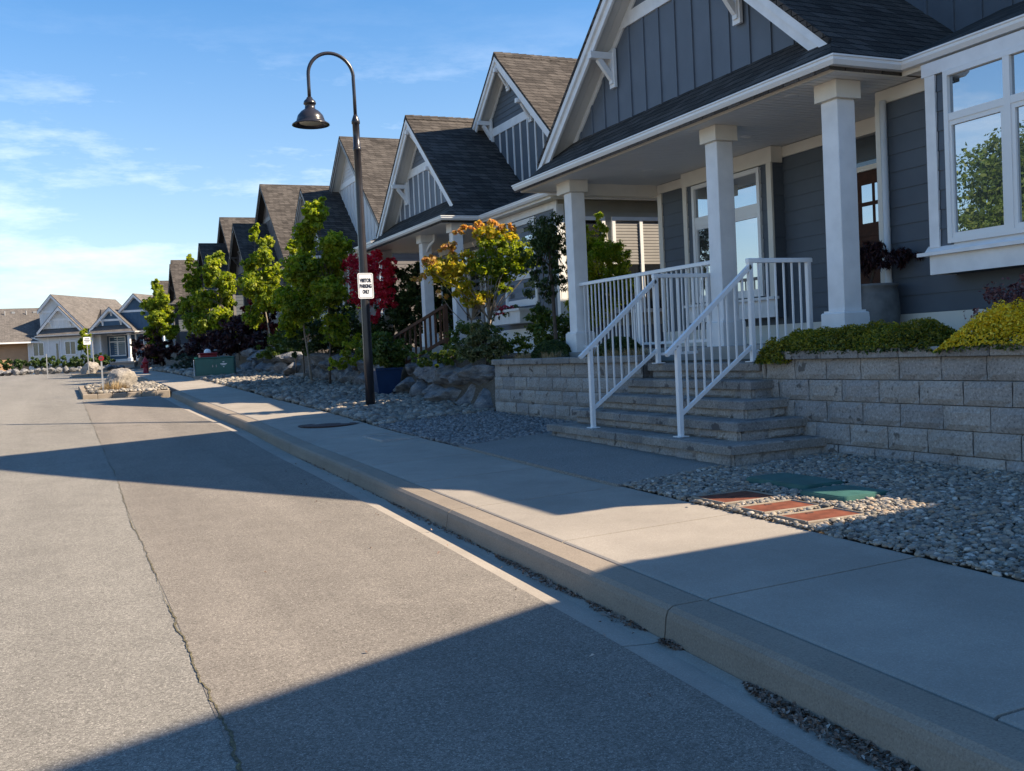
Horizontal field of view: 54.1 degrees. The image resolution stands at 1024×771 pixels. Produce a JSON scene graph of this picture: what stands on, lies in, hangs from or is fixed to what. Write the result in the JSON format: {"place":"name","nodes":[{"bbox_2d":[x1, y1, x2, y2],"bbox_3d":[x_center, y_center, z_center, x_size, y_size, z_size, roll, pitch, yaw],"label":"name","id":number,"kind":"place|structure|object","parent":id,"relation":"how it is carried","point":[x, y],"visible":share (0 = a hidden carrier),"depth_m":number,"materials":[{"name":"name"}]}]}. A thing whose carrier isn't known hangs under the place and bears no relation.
{"place":"outdoors","nodes":[
{"label":"outdoors","id":0,"kind":"place"},
{"bbox_2d":[0,372,237,770],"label":"road","id":1,"kind":"structure","parent":0,"point":[98,672],"depth_m":5.48,"materials":[{"name":"asphalt"}]},
{"bbox_2d":[71,372,109,377],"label":"kerb island","id":2,"kind":"structure","parent":1,"relation":"on","point":[86,375],"depth_m":51.20,"materials":[{"name":"concrete"}]},
{"bbox_2d":[78,386,169,398],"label":"kerb island","id":3,"kind":"structure","parent":1,"relation":"on","point":[160,393],"depth_m":28.33,"materials":[{"name":"concrete"}]},
{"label":"island soil","id":4,"kind":"structure","parent":3,"relation":"in","visible":0},
{"bbox_2d":[91,380,129,389],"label":"dry grass tuft","id":5,"kind":"object","parent":4,"relation":"on","point":[117,386],"visible":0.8,"depth_m":29.20,"materials":[{"name":"beige plant"}]},
{"bbox_2d":[99,368,137,392],"bbox_3d":[-12.297,-0.043,31.119,0.988,1.001,1.092,-2,2,11],"label":"boulder","id":6,"kind":"object","parent":4,"relation":"on","point":[125,375],"visible":0.51,"depth_m":30.86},
{"bbox_2d":[84,380,168,393],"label":"island cobbles","id":7,"kind":"object","parent":4,"relation":"on","point":[148,385],"visible":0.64,"depth_m":29.50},
{"bbox_2d":[240,298,279,336],"bbox_3d":[-8.717,-2.527,35.743,1.772,2.682,1.465,-2,2,23],"label":"plum tree","id":8,"kind":"object","parent":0,"point":[273,327],"visible":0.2,"depth_m":35.62,"materials":[{"name":"red plant"}]},
{"bbox_2d":[0,0,599,308],"label":"sky","id":9,"kind":"structure","parent":0,"point":[128,128],"materials":[{"name":"blue"}]},
{"bbox_2d":[83,397,836,770],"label":"parking lane asphalt","id":10,"kind":"structure","parent":0,"point":[329,639],"depth_m":4.80,"materials":[{"name":"asphalt"}]},
{"bbox_2d":[169,608,242,770],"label":"pavement crack","id":11,"kind":"object","parent":10,"relation":"on","point":[232,742],"visible":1,"depth_m":3.92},
{"bbox_2d":[96,346,1023,581],"bbox_3d":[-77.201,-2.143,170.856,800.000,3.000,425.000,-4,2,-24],"label":"ground","id":12,"kind":"structure","parent":0,"point":[490,385],"depth_m":18.81,"materials":[{"name":"soil"}]},
{"bbox_2d":[1,358,26,369],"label":"shrub","id":13,"kind":"object","parent":12,"relation":"on","point":[18,363],"visible":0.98,"depth_m":77.55,"materials":[{"name":"green plant"}]},
{"bbox_2d":[0,308,40,374],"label":"tan house","id":14,"kind":"structure","parent":12,"relation":"on","point":[19,327],"depth_m":96.00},
{"bbox_2d":[40,355,65,367],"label":"shrub","id":15,"kind":"object","parent":12,"relation":"on","point":[53,362],"visible":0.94,"depth_m":78.61,"materials":[{"name":"green plant"}]},
{"bbox_2d":[60,355,83,367],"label":"shrub","id":16,"kind":"object","parent":12,"relation":"on","point":[72,362],"visible":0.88,"depth_m":79.47,"materials":[{"name":"green plant"}]},
{"bbox_2d":[27,294,121,373],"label":"white house","id":17,"kind":"structure","parent":12,"relation":"on","point":[65,320],"depth_m":95.69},
{"bbox_2d":[32,342,44,356],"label":"window","id":18,"kind":"structure","parent":17,"relation":"in","point":[38,348],"depth_m":95.63,"materials":[{"name":"glass"}]},
{"bbox_2d":[49,342,60,364],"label":"door","id":19,"kind":"structure","parent":17,"relation":"in","point":[54,347],"depth_m":95.33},
{"bbox_2d":[64,340,76,354],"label":"window","id":20,"kind":"structure","parent":17,"relation":"in","point":[70,346],"depth_m":95.12,"materials":[{"name":"glass"}]},
{"bbox_2d":[77,328,91,357],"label":"street tree","id":21,"kind":"object","parent":12,"relation":"on","point":[81,346],"visible":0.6,"depth_m":80.58,"materials":[{"name":"green plant"}]},
{"bbox_2d":[74,354,100,366],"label":"shrub","id":22,"kind":"object","parent":12,"relation":"on","point":[85,360],"visible":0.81,"depth_m":79.57,"materials":[{"name":"green plant"}]},
{"bbox_2d":[80,361,99,376],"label":"boulder","id":23,"kind":"object","parent":12,"relation":"on","point":[94,367],"visible":0.77,"depth_m":52.73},
{"bbox_2d":[87,293,167,371],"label":"blue house","id":24,"kind":"structure","parent":12,"relation":"on","point":[123,325],"depth_m":95.22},
{"bbox_2d":[130,328,173,365],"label":"shrub","id":25,"kind":"object","parent":12,"relation":"on","point":[160,350],"visible":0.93,"depth_m":56.61,"materials":[{"name":"purple plant"}]},
{"bbox_2d":[153,281,187,344],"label":"dark house","id":26,"kind":"structure","parent":12,"relation":"on","point":[183,334],"depth_m":77.32,"materials":[{"name":"stone"}]},
{"bbox_2d":[167,260,212,352],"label":"dark house","id":27,"kind":"structure","parent":12,"relation":"on","point":[177,272],"depth_m":70.50,"materials":[{"name":"beige"}]},
{"bbox_2d":[176,254,208,338],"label":"street tree","id":28,"kind":"object","parent":12,"relation":"on","point":[192,284],"visible":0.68,"depth_m":49.68,"materials":[{"name":"green plant"}]},
{"bbox_2d":[169,334,217,359],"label":"shrub","id":29,"kind":"object","parent":12,"relation":"on","point":[194,342],"visible":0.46,"depth_m":48.64,"materials":[{"name":"purple plant"}]},
{"bbox_2d":[170,350,216,368],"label":"shrub","id":30,"kind":"object","parent":12,"relation":"on","point":[187,363],"visible":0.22,"depth_m":44.90,"materials":[{"name":"green plant"}]},
{"bbox_2d":[149,364,240,375],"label":"cobble bed","id":31,"kind":"object","parent":12,"relation":"on","point":[177,371],"visible":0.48,"depth_m":43.77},
{"bbox_2d":[138,278,180,366],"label":"street tree","id":32,"kind":"object","parent":31,"relation":"on","point":[157,307],"visible":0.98,"depth_m":56.48,"materials":[{"name":"green plant"}]},
{"bbox_2d":[189,250,237,356],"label":"street tree","id":33,"kind":"object","parent":31,"relation":"on","point":[222,302],"visible":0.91,"depth_m":42.23,"materials":[{"name":"green plant"}]},
{"bbox_2d":[186,217,262,347],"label":"dark house","id":34,"kind":"structure","parent":12,"relation":"on","point":[223,236],"depth_m":59.24,"materials":[{"name":"stone"}]},
{"bbox_2d":[197,314,272,359],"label":"shrub","id":35,"kind":"object","parent":12,"relation":"on","point":[227,341],"visible":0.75,"depth_m":40.52,"materials":[{"name":"purple plant"}]},
{"bbox_2d":[234,222,281,347],"bbox_3d":[-8.473,-3.284,33.636,1.619,4.409,1.834,-4,2,-24],"label":"street tree","id":36,"kind":"object","parent":12,"relation":"on","point":[258,286],"visible":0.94,"depth_m":33.54,"materials":[{"name":"green plant"}]},
{"bbox_2d":[216,184,328,348],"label":"dark house","id":37,"kind":"structure","parent":12,"relation":"on","point":[276,207],"depth_m":47.87,"materials":[{"name":"beige"}]},
{"bbox_2d":[256,329,317,359],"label":"shrub","id":38,"kind":"object","parent":12,"relation":"on","point":[269,352],"visible":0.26,"depth_m":32.87,"materials":[{"name":"green plant"}]},
{"bbox_2d":[187,369,394,405],"bbox_3d":[-7.279,-0.117,29.961,2.620,0.770,19.530,-4,2,-24],"label":"cobble bed","id":39,"kind":"object","parent":12,"relation":"on","point":[280,387],"visible":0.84,"depth_m":25.84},
{"bbox_2d":[193,356,235,378],"bbox_3d":[-10.469,-0.611,35.427,1.440,0.800,0.840,-3,2,-10],"label":"utility box","id":40,"kind":"object","parent":39,"relation":"on","point":[205,366],"visible":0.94,"depth_m":35.06,"materials":[{"name":"green metal"}]},
{"bbox_2d":[196,359,213,374],"bbox_3d":[-10.721,-0.650,35.001,0.600,0.530,0.024,-3,2,-10],"label":"door","id":41,"kind":"structure","parent":40,"relation":"in","point":[203,366],"depth_m":35.00,"materials":[{"name":"green metal"}]},
{"bbox_2d":[215,358,232,373],"bbox_3d":[-10.092,-0.684,35.115,0.600,0.530,0.024,-3,2,-10],"label":"door","id":42,"kind":"structure","parent":40,"relation":"in","point":[224,365],"depth_m":35.11,"materials":[{"name":"green metal"}]},
{"bbox_2d":[271,196,356,383],"bbox_3d":[-5.043,-2.343,25.573,2.063,4.962,2.278,-4,2,-24],"label":"street tree","id":43,"kind":"object","parent":39,"relation":"on","point":[322,280],"visible":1,"depth_m":25.38,"materials":[{"name":"green plant"}]},
{"bbox_2d":[281,362,300,375],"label":"boulder","id":44,"kind":"object","parent":12,"relation":"on","point":[289,370],"visible":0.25,"depth_m":31.17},
{"bbox_2d":[271,238,327,379],"bbox_3d":[-5.729,-1.999,27.392,1.572,4.090,1.659,-4,2,-24],"label":"street tree","id":45,"kind":"object","parent":12,"relation":"on","point":[290,329],"visible":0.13,"depth_m":27.42,"materials":[{"name":"green plant"}]},
{"bbox_2d":[309,352,328,362],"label":"boulder","id":46,"kind":"object","parent":12,"relation":"on","point":[318,357],"visible":0.4,"depth_m":28.13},
{"bbox_2d":[276,294,379,358],"bbox_3d":[-5.217,-1.734,28.760,3.044,1.909,1.898,-3,2,-15],"label":"shrub","id":47,"kind":"object","parent":12,"relation":"on","point":[314,343],"visible":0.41,"depth_m":28.51,"materials":[{"name":"green plant"}]},
{"bbox_2d":[292,51,374,404],"bbox_3d":[-3.409,-2.884,19.055,1.314,6.889,0.704,-4,2,-24],"label":"street lamp","id":48,"kind":"object","parent":12,"relation":"on","point":[309,116],"visible":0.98,"depth_m":19.20,"materials":[{"name":"brown metal"}]},
{"bbox_2d":[357,273,373,298],"bbox_3d":[-2.810,-1.913,19.238,0.305,0.490,0.015,-4,2,-24],"label":"parking sign","id":49,"kind":"object","parent":48,"relation":"attached to","point":[365,286],"visible":1,"depth_m":19.23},
{"bbox_2d":[328,333,361,370],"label":"shrub","id":50,"kind":"object","parent":12,"relation":"on","point":[353,360],"visible":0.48,"depth_m":24.91,"materials":[{"name":"green plant"}]},
{"bbox_2d":[338,366,352,382],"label":"boulder","id":51,"kind":"object","parent":12,"relation":"on","point":[345,377],"visible":0.41,"depth_m":25.79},
{"bbox_2d":[276,136,442,346],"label":"white gabled house","id":52,"kind":"structure","parent":12,"relation":"on","point":[377,161],"depth_m":37.03,"materials":[{"name":"beige"}]},
{"bbox_2d":[339,249,398,323],"bbox_3d":[-3.775,-2.176,26.355,1.603,2.827,1.181,-4,2,-24],"label":"red maple","id":53,"kind":"object","parent":12,"relation":"on","point":[352,262],"visible":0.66,"depth_m":26.24,"materials":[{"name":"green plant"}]},
{"bbox_2d":[355,330,411,393],"bbox_3d":[-2.776,-0.483,21.683,1.176,1.467,0.909,-4,2,-24],"label":"potted shrub","id":54,"kind":"object","parent":12,"relation":"on","point":[391,360],"visible":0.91,"depth_m":21.49,"materials":[{"name":"green plant"}]},
{"bbox_2d":[304,392,495,425],"bbox_3d":[-2.158,0.390,18.886,2.506,0.385,5.130,-4,2,-24],"label":"cobble bed","id":55,"kind":"object","parent":12,"relation":"on","point":[392,408],"visible":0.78,"depth_m":18.13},
{"bbox_2d":[393,377,414,393],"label":"boulder","id":56,"kind":"object","parent":12,"relation":"on","point":[405,385],"visible":0.3,"depth_m":21.19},
{"bbox_2d":[371,261,453,347],"bbox_3d":[-2.475,-2.115,26.949,2.894,2.820,1.677,-3,2,5],"label":"evergreen shrub","id":57,"kind":"object","parent":12,"relation":"on","point":[402,315],"visible":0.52,"depth_m":26.64,"materials":[{"name":"green plant"}]},
{"bbox_2d":[384,303,448,364],"bbox_3d":[-2.110,-0.890,21.971,1.536,1.733,0.126,-2,2,13],"label":"wood railing","id":58,"kind":"object","parent":12,"relation":"on","point":[444,308],"visible":0.65,"depth_m":21.87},
{"bbox_2d":[409,379,427,396],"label":"boulder","id":59,"kind":"object","parent":12,"relation":"on","point":[419,386],"visible":0.37,"depth_m":20.32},
{"bbox_2d":[413,361,443,382],"bbox_3d":[-1.438,-0.278,20.469,0.804,0.538,1.192,-4,2,-32],"label":"boulder","id":60,"kind":"object","parent":59,"relation":"on","point":[426,374],"visible":0.46,"depth_m":20.27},
{"bbox_2d":[421,383,443,395],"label":"boulder","id":61,"kind":"object","parent":12,"relation":"on","point":[431,387],"visible":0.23,"depth_m":19.80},
{"bbox_2d":[432,362,459,384],"bbox_3d":[-1.051,-0.257,19.645,1.135,0.462,1.229,-11,5,0],"label":"boulder","id":62,"kind":"object","parent":61,"relation":"on","point":[441,375],"visible":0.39,"depth_m":19.38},
{"bbox_2d":[424,387,461,401],"bbox_3d":[-1.000,0.230,19.265,1.252,0.452,1.129,-2,2,28],"label":"boulder","id":63,"kind":"object","parent":12,"relation":"on","point":[446,394],"visible":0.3,"depth_m":18.86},
{"bbox_2d":[409,348,477,367],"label":"shrub","id":64,"kind":"object","parent":12,"relation":"on","point":[447,360],"visible":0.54,"depth_m":19.43,"materials":[{"name":"green plant"}]},
{"bbox_2d":[456,384,475,404],"bbox_3d":[-0.645,0.200,18.452,0.800,0.639,0.841,-2,2,30],"label":"boulder","id":65,"kind":"object","parent":12,"relation":"on","point":[467,396],"visible":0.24,"depth_m":18.20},
{"bbox_2d":[448,363,471,384],"bbox_3d":[-0.782,-0.212,18.789,0.805,0.402,0.872,-11,3,-22],"label":"boulder","id":66,"kind":"object","parent":65,"relation":"on","point":[454,379],"visible":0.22,"depth_m":18.65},
{"bbox_2d":[409,218,539,358],"bbox_3d":[-0.692,-1.712,19.120,2.521,2.918,0.829,-3,2,-1],"label":"maple tree","id":67,"kind":"object","parent":12,"relation":"on","point":[496,265],"visible":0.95,"depth_m":19.00,"materials":[{"name":"green plant"}]},
{"bbox_2d":[374,409,576,446],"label":"crushed gravel","id":68,"kind":"structure","parent":12,"relation":"on","point":[457,430],"depth_m":14.66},
{"bbox_2d":[455,318,510,364],"bbox_3d":[-0.535,-0.778,17.880,1.002,0.867,0.612,-3,2,6],"label":"shrub","id":69,"kind":"object","parent":12,"relation":"on","point":[479,336],"visible":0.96,"depth_m":17.80,"materials":[{"name":"green plant"}]},
{"bbox_2d":[473,388,492,408],"bbox_3d":[-0.302,0.283,17.674,0.767,0.596,1.112,-2,2,12],"label":"boulder","id":70,"kind":"object","parent":12,"relation":"on","point":[484,399],"visible":0.31,"depth_m":17.26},
{"bbox_2d":[457,364,494,384],"bbox_3d":[-0.350,-0.151,18.046,1.203,0.411,1.180,3,-4,-20],"label":"boulder","id":71,"kind":"object","parent":70,"relation":"on","point":[479,374],"visible":0.5,"depth_m":17.76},
{"bbox_2d":[441,320,533,358],"bbox_3d":[-0.453,-0.831,18.633,1.722,0.835,0.820,-3,2,-1],"label":"shrub","id":72,"kind":"object","parent":12,"relation":"on","point":[464,329],"visible":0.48,"depth_m":18.53,"materials":[{"name":"green plant"}]},
{"bbox_2d":[366,52,664,353],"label":"gray house","id":73,"kind":"structure","parent":12,"relation":"on","point":[449,175],"depth_m":23.62,"materials":[{"name":"wood"}]},
{"bbox_2d":[465,249,483,323],"bbox_3d":[-1.113,-2.540,26.187,0.065,1.870,1.700,-4,2,-24],"label":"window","id":74,"kind":"structure","parent":73,"relation":"in","point":[481,314],"depth_m":25.88,"materials":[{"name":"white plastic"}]},
{"bbox_2d":[504,216,539,306],"bbox_3d":[0.185,-2.552,21.067,0.065,1.780,1.600,-4,2,-24],"label":"window","id":75,"kind":"structure","parent":73,"relation":"in","point":[524,302],"depth_m":20.94,"materials":[{"name":"white plastic"}]},
{"bbox_2d":[585,216,605,312],"bbox_3d":[1.531,-2.365,19.722,0.750,1.910,0.065,-4,2,-24],"label":"window","id":76,"kind":"structure","parent":73,"relation":"in","point":[589,220],"depth_m":19.75,"materials":[{"name":"white plastic"}]},
{"bbox_2d":[611,217,661,312],"bbox_3d":[2.628,-2.435,20.216,1.340,1.910,0.065,-4,2,-24],"label":"window","id":77,"kind":"structure","parent":73,"relation":"in","point":[640,235],"depth_m":20.18,"materials":[{"name":"white plastic"}]},
{"bbox_2d":[163,397,906,770],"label":"gutter pan","id":78,"kind":"object","parent":12,"relation":"on","point":[723,687],"visible":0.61,"depth_m":4.82,"materials":[{"name":"concrete"}]},
{"bbox_2d":[257,457,920,770],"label":"leaf litter","id":79,"kind":"object","parent":78,"relation":"on","point":[803,715],"visible":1,"depth_m":3.72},
{"bbox_2d":[517,211,567,339],"bbox_3d":[0.607,-1.620,16.707,0.839,2.562,0.802,-1,3,41],"label":"weeping tree","id":80,"kind":"object","parent":12,"relation":"on","point":[547,240],"visible":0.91,"depth_m":16.64,"materials":[{"name":"green plant"}]},
{"bbox_2d":[530,339,571,357],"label":"boxwood","id":81,"kind":"object","parent":12,"relation":"on","point":[551,346],"visible":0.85,"depth_m":15.73,"materials":[{"name":"green plant"}]},
{"bbox_2d":[522,304,595,347],"bbox_3d":[0.812,-0.904,17.472,1.216,1.058,1.005,-4,2,-24],"label":"shrub","id":82,"kind":"object","parent":12,"relation":"on","point":[537,329],"visible":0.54,"depth_m":17.29,"materials":[{"name":"green plant"}]},
{"bbox_2d":[491,355,655,420],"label":"retaining wall","id":83,"kind":"structure","parent":12,"relation":"on","point":[555,388],"depth_m":14.85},
{"bbox_2d":[171,391,1023,770],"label":"kerb","id":84,"kind":"structure","parent":12,"relation":"on","point":[913,725],"depth_m":4.28,"materials":[{"name":"concrete"}]},
{"bbox_2d":[563,211,634,341],"bbox_3d":[1.661,-1.853,18.630,1.360,2.795,1.326,-4,2,-24],"label":"conifer shrub","id":85,"kind":"object","parent":12,"relation":"on","point":[605,253],"visible":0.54,"depth_m":18.50,"materials":[{"name":"green plant"}]},
{"bbox_2d":[596,336,641,355],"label":"boxwood","id":86,"kind":"object","parent":12,"relation":"on","point":[616,344],"visible":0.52,"depth_m":13.80,"materials":[{"name":"green plant"}]},
{"bbox_2d":[547,361,827,466],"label":"front steps","id":87,"kind":"structure","parent":12,"relation":"on","point":[731,419],"depth_m":10.43,"materials":[{"name":"concrete"}]},
{"bbox_2d":[578,273,711,427],"bbox_3d":[1.674,-0.451,12.274,1.944,1.822,0.120,-4,2,-24],"label":"stair railing","id":88,"kind":"object","parent":87,"relation":"on","point":[588,349],"visible":0.85,"depth_m":12.23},
{"bbox_2d":[663,258,812,437],"bbox_3d":[2.436,-0.429,10.588,1.944,1.822,0.120,-4,2,-24],"label":"stair railing","id":89,"kind":"object","parent":87,"relation":"on","point":[675,346],"visible":0.84,"depth_m":10.55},
{"bbox_2d":[691,489,776,511],"bbox_3d":[1.708,0.891,7.631,0.530,0.104,0.440,-4,2,-24],"label":"utility cover","id":90,"kind":"object","parent":12,"relation":"on","point":[731,497],"visible":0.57,"depth_m":7.63,"materials":[{"name":"metal"}]},
{"bbox_2d":[511,0,1023,360],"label":"gray house","id":91,"kind":"structure","parent":12,"relation":"on","point":[827,136],"depth_m":12.10,"materials":[{"name":"wood"}]},
{"bbox_2d":[579,260,709,348],"bbox_3d":[1.831,-1.049,14.137,0.120,1.085,3.560,-4,2,-24],"label":"porch railing","id":92,"kind":"object","parent":91,"relation":"on","point":[637,281],"visible":0.69,"depth_m":14.16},
{"bbox_2d":[691,167,765,302],"bbox_3d":[3.138,-2.143,14.626,0.065,1.780,1.620,-4,2,-24],"label":"window","id":93,"kind":"structure","parent":91,"relation":"in","point":[747,184],"depth_m":14.29,"materials":[{"name":"glass"}]},
{"bbox_2d":[857,169,880,283],"bbox_3d":[4.499,-1.604,12.131,0.057,2.045,0.896,-4,2,-24],"label":"door","id":94,"kind":"structure","parent":91,"relation":"in","point":[867,191],"depth_m":12.29,"materials":[{"name":"brown wood"}]},
{"bbox_2d":[859,239,923,324],"bbox_3d":[3.902,-1.037,10.695,0.870,1.088,0.591,-3,2,0],"label":"potted maple","id":95,"kind":"object","parent":91,"relation":"on","point":[880,301],"visible":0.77,"depth_m":10.47,"materials":[{"name":"purple plant"}]},
{"bbox_2d":[942,44,1023,242],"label":"window","id":96,"kind":"structure","parent":91,"relation":"in","point":[983,98],"depth_m":9.28,"materials":[{"name":"glass"}]},
{"bbox_2d":[734,499,819,521],"bbox_3d":[1.889,0.901,7.109,0.510,0.104,0.340,-4,2,-24],"label":"utility cover","id":97,"kind":"object","parent":12,"relation":"on","point":[783,506],"visible":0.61,"depth_m":7.10,"materials":[{"name":"metal"}]},
{"bbox_2d":[746,473,843,489],"bbox_3d":[2.278,0.811,8.096,0.440,0.125,0.760,-4,2,-24],"label":"valve box","id":98,"kind":"object","parent":12,"relation":"on","point":[789,481],"visible":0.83,"depth_m":7.98,"materials":[{"name":"green plastic"}]},
{"bbox_2d":[774,507,864,531],"bbox_3d":[2.060,0.907,6.682,0.510,0.104,0.340,-4,2,-24],"label":"utility cover","id":99,"kind":"object","parent":12,"relation":"on","point":[806,517],"visible":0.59,"depth_m":6.67,"materials":[{"name":"metal"}]},
{"bbox_2d":[622,452,1023,580],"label":"river gravel","id":100,"kind":"structure","parent":12,"relation":"on","point":[917,504],"depth_m":6.87,"materials":[{"name":"gravel"}]},
{"bbox_2d":[698,453,831,471],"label":"river gravel","id":101,"kind":"structure","parent":100,"relation":"on","point":[716,468],"depth_m":9.18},
{"bbox_2d":[800,485,888,502],"bbox_3d":[2.448,0.832,7.383,0.480,0.125,0.500,-4,2,-24],"label":"valve box","id":102,"kind":"object","parent":12,"relation":"on","point":[844,493],"visible":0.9,"depth_m":7.28,"materials":[{"name":"green plastic"}]},
{"bbox_2d":[757,343,1023,472],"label":"retaining wall","id":103,"kind":"structure","parent":12,"relation":"on","point":[954,408],"depth_m":8.59,"materials":[{"name":"concrete"}]},
{"bbox_2d":[753,337,794,364],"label":"flowering hedge","id":104,"kind":"object","parent":103,"relation":"on","point":[764,353],"visible":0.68,"depth_m":10.18,"materials":[{"name":"green plant"}]},
{"bbox_2d":[760,317,957,355],"bbox_3d":[3.291,-0.452,9.457,0.638,0.325,2.264,-4,2,-24],"label":"flowering hedge","id":105,"kind":"object","parent":103,"relation":"on","point":[908,335],"visible":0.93,"depth_m":9.12,"materials":[{"name":"green plant"}]},
{"bbox_2d":[932,297,1023,353],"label":"flowering hedge","id":106,"kind":"object","parent":103,"relation":"on","point":[990,329],"visible":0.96,"depth_m":7.88,"materials":[{"name":"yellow plant"}]},
{"bbox_2d":[963,273,1023,321],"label":"barberry shrub","id":107,"kind":"object","parent":12,"relation":"on","point":[1010,297],"visible":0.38,"depth_m":8.33,"materials":[{"name":"purple plant"}]},
{"bbox_2d":[131,369,1023,731],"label":"sidewalk","id":108,"kind":"structure","parent":0,"point":[951,633],"depth_m":5.47,"materials":[{"name":"concrete"}]},
{"bbox_2d":[298,422,359,427],"bbox_3d":[-3.070,0.659,16.838,1.040,0.032,1.040,-4,2,-24],"label":"manhole cover","id":109,"kind":"object","parent":108,"relation":"on","point":[325,425],"visible":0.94,"depth_m":16.56,"materials":[{"name":"metal"}]},
{"bbox_2d":[363,433,423,441],"bbox_3d":[-1.696,0.754,14.415,0.660,0.052,0.950,-4,2,-24],"label":"access lid","id":110,"kind":"object","parent":108,"relation":"on","point":[384,438],"visible":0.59,"depth_m":14.29,"materials":[{"name":"concrete"}]},
{"bbox_2d":[459,432,720,488],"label":"path","id":111,"kind":"structure","parent":0,"point":[615,466],"depth_m":10.44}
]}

